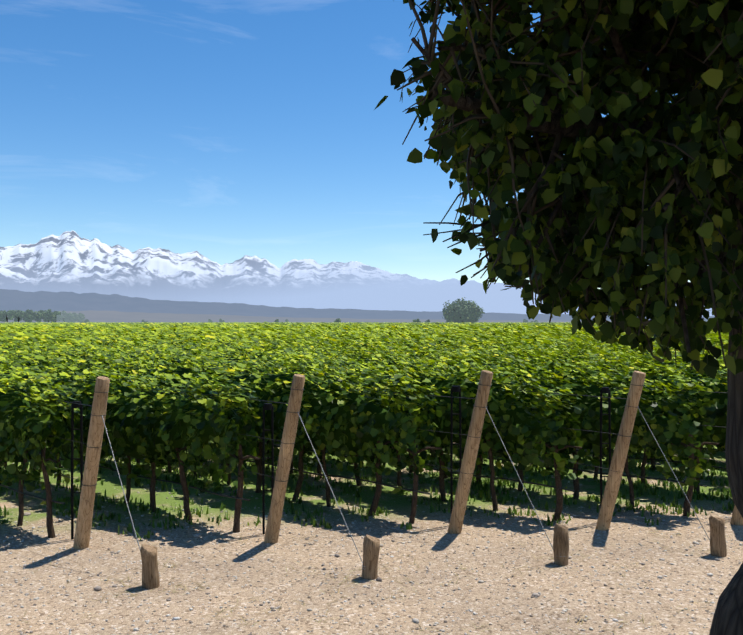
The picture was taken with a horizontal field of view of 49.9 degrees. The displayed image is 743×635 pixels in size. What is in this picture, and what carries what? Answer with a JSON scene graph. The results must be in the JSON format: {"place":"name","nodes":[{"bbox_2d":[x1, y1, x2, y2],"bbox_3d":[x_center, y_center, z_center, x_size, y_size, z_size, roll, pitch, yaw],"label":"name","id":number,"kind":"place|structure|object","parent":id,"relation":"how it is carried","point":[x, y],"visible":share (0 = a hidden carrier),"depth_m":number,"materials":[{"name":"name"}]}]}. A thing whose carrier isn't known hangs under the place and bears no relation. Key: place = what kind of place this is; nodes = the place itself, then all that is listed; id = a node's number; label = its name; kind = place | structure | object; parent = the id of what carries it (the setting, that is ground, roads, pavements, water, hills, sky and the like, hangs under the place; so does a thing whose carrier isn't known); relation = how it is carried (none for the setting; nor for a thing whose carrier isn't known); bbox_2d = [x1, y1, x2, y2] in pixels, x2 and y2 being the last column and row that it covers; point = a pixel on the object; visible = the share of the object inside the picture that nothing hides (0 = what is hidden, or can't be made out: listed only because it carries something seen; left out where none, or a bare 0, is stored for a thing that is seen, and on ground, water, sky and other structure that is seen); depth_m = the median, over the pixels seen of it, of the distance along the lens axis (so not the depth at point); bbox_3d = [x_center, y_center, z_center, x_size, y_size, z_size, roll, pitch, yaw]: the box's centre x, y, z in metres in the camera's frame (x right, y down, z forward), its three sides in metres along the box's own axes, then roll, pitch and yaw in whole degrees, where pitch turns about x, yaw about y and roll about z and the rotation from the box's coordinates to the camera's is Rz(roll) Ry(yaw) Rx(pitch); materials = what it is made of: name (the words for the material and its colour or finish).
{"place":"outdoors","nodes":[
{"label":"outdoors","id":0,"kind":"place"},
{"bbox_2d":[0,0,689,288],"label":"sky","id":1,"kind":"structure","parent":0,"point":[225,131],"materials":[{"name":"blue"}]},
{"bbox_2d":[0,310,706,322],"bbox_3d":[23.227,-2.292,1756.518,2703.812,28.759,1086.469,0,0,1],"label":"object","id":2,"kind":"structure","parent":0,"point":[102,316],"depth_m":1725.11,"materials":[{"name":"grey"}]},
{"bbox_2d":[0,309,705,322],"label":"distant trees","id":3,"kind":"object","parent":2,"relation":"on","point":[47,316],"materials":[{"name":"green plant"}]},
{"bbox_2d":[56,297,537,322],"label":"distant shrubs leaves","id":4,"kind":"object","parent":3,"relation":"on","point":[469,311],"visible":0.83,"depth_m":327.10,"materials":[{"name":"green plant"}]},
{"bbox_2d":[0,230,713,315],"bbox_3d":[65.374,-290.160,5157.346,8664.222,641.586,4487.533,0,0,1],"label":"snowy mountains","id":5,"kind":"structure","parent":0,"point":[69,261],"depth_m":5108.67,"materials":[{"name":"white snow"}]},
{"bbox_2d":[0,289,714,320],"bbox_3d":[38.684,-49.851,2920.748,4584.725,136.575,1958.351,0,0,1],"label":"foothills","id":6,"kind":"structure","parent":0,"point":[16,300],"depth_m":2940.47,"materials":[{"name":"grey stone"}]},
{"bbox_2d":[0,329,727,537],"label":"vine","id":7,"kind":"object","parent":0,"point":[379,412],"depth_m":10.80,"materials":[{"name":"green plant"}]},
{"bbox_2d":[0,321,728,354],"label":"vine leaves","id":8,"kind":"object","parent":7,"relation":"on","point":[225,332],"visible":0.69,"depth_m":40.32,"materials":[{"name":"green plant"}]},
{"bbox_2d":[0,433,742,634],"bbox_3d":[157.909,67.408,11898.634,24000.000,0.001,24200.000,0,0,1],"label":"ground","id":9,"kind":"structure","parent":0,"point":[678,623],"depth_m":8.24,"materials":[{"name":"beige soil"}]},
{"bbox_2d":[73,376,109,548],"bbox_3d":[-3.067,1.630,8.740,0.614,1.987,0.164,0,0,40],"label":"end post","id":10,"kind":"object","parent":9,"relation":"on","point":[87,495],"visible":0.88,"depth_m":8.68,"materials":[{"name":"brown wood"}]},
{"bbox_2d":[83,391,107,485],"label":"wire wraps","id":11,"kind":"object","parent":10,"relation":"attached to","point":[101,446],"visible":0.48,"depth_m":8.62,"materials":[{"name":"grey metal"}]},
{"bbox_2d":[140,544,159,588],"bbox_3d":[-2.095,2.365,7.548,0.164,0.440,0.187,0,0,16],"label":"anchor stub","id":12,"kind":"object","parent":9,"relation":"on","point":[150,576],"visible":0.9,"depth_m":7.49,"materials":[{"name":"brown wood"}]},
{"bbox_2d":[264,374,304,543],"bbox_3d":[-0.979,1.625,8.960,0.622,1.999,0.160,0,0,40],"label":"end post","id":13,"kind":"object","parent":9,"relation":"on","point":[282,474],"visible":0.88,"depth_m":8.89,"materials":[{"name":"brown wood"}]},
{"bbox_2d":[276,388,303,481],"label":"wire wraps","id":14,"kind":"object","parent":13,"relation":"attached to","point":[291,443],"visible":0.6,"depth_m":8.84,"materials":[{"name":"grey metal"}]},
{"bbox_2d":[21,386,610,539],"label":"metal trellis posts","id":15,"kind":"object","parent":9,"relation":"on","point":[267,406],"visible":0.31,"depth_m":9.42,"materials":[{"name":"black metal"}]},
{"bbox_2d":[0,365,726,503],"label":"trellis wires","id":16,"kind":"object","parent":15,"relation":"attached to","point":[397,458],"visible":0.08,"depth_m":10.22,"materials":[{"name":"grey metal"}]},
{"bbox_2d":[0,436,734,539],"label":"grass tufts","id":17,"kind":"object","parent":9,"relation":"on","point":[638,485],"visible":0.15,"depth_m":11.44,"materials":[{"name":"green plant"}]},
{"bbox_2d":[361,535,379,579],"bbox_3d":[-0.009,2.359,7.827,0.163,0.454,0.193,0,0,-44],"label":"anchor stub","id":18,"kind":"object","parent":9,"relation":"on","point":[371,547],"visible":0.9,"depth_m":7.76,"materials":[{"name":"brown wood"}]},
{"bbox_2d":[0,453,742,634],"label":"loose stones","id":19,"kind":"object","parent":9,"relation":"on","point":[414,620],"visible":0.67,"depth_m":7.97,"materials":[{"name":"beige gravel"}]},
{"bbox_2d":[8,530,741,634],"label":"stones","id":20,"kind":"object","parent":9,"relation":"on","point":[461,568],"visible":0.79,"depth_m":7.59,"materials":[{"name":"beige stone"}]},
{"bbox_2d":[447,370,492,533],"bbox_3d":[1.154,1.618,9.368,0.623,2.018,0.160,0,0,40],"label":"end post","id":21,"kind":"object","parent":9,"relation":"on","point":[467,467],"visible":0.88,"depth_m":9.30,"materials":[{"name":"brown wood"}]},
{"bbox_2d":[102,406,709,568],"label":"guy wires","id":22,"kind":"object","parent":21,"relation":"attached to","point":[340,510],"visible":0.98,"depth_m":8.52,"materials":[{"name":"grey metal"}]},
{"bbox_2d":[461,383,491,473],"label":"wire wraps","id":23,"kind":"object","parent":21,"relation":"attached to","point":[481,407],"visible":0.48,"depth_m":9.24,"materials":[{"name":"grey metal"}]},
{"bbox_2d":[374,0,742,634],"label":"tree","id":24,"kind":"object","parent":9,"relation":"on","point":[627,155],"depth_m":2.29,"materials":[{"name":"green plant"}]},
{"bbox_2d":[553,523,568,565],"bbox_3d":[1.966,2.360,8.275,0.166,0.447,0.167,0,0,1],"label":"anchor stub","id":25,"kind":"object","parent":9,"relation":"on","point":[561,542],"visible":0.92,"depth_m":8.21,"materials":[{"name":"brown wood"}]},
{"bbox_2d":[595,371,645,530],"bbox_3d":[2.964,1.627,9.519,0.625,2.000,0.157,0,0,40],"label":"end post","id":26,"kind":"object","parent":9,"relation":"on","point":[613,482],"visible":0.88,"depth_m":9.46,"materials":[{"name":"brown wood"}]},
{"bbox_2d":[611,383,643,471],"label":"wire wraps","id":27,"kind":"object","parent":26,"relation":"attached to","point":[629,406],"visible":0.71,"depth_m":9.40,"materials":[{"name":"grey metal"}]},
{"bbox_2d":[709,515,726,556],"bbox_3d":[3.717,2.357,8.567,0.191,0.467,0.162,0,0,-44],"label":"anchor stub","id":28,"kind":"object","parent":9,"relation":"on","point":[718,546],"visible":0.85,"depth_m":8.51,"materials":[{"name":"brown wood"}]},
{"bbox_2d":[730,506,742,525],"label":"end post","id":29,"kind":"object","parent":9,"relation":"on","point":[736,518],"visible":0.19,"depth_m":9.83,"materials":[{"name":"brown wood"}]}
]}

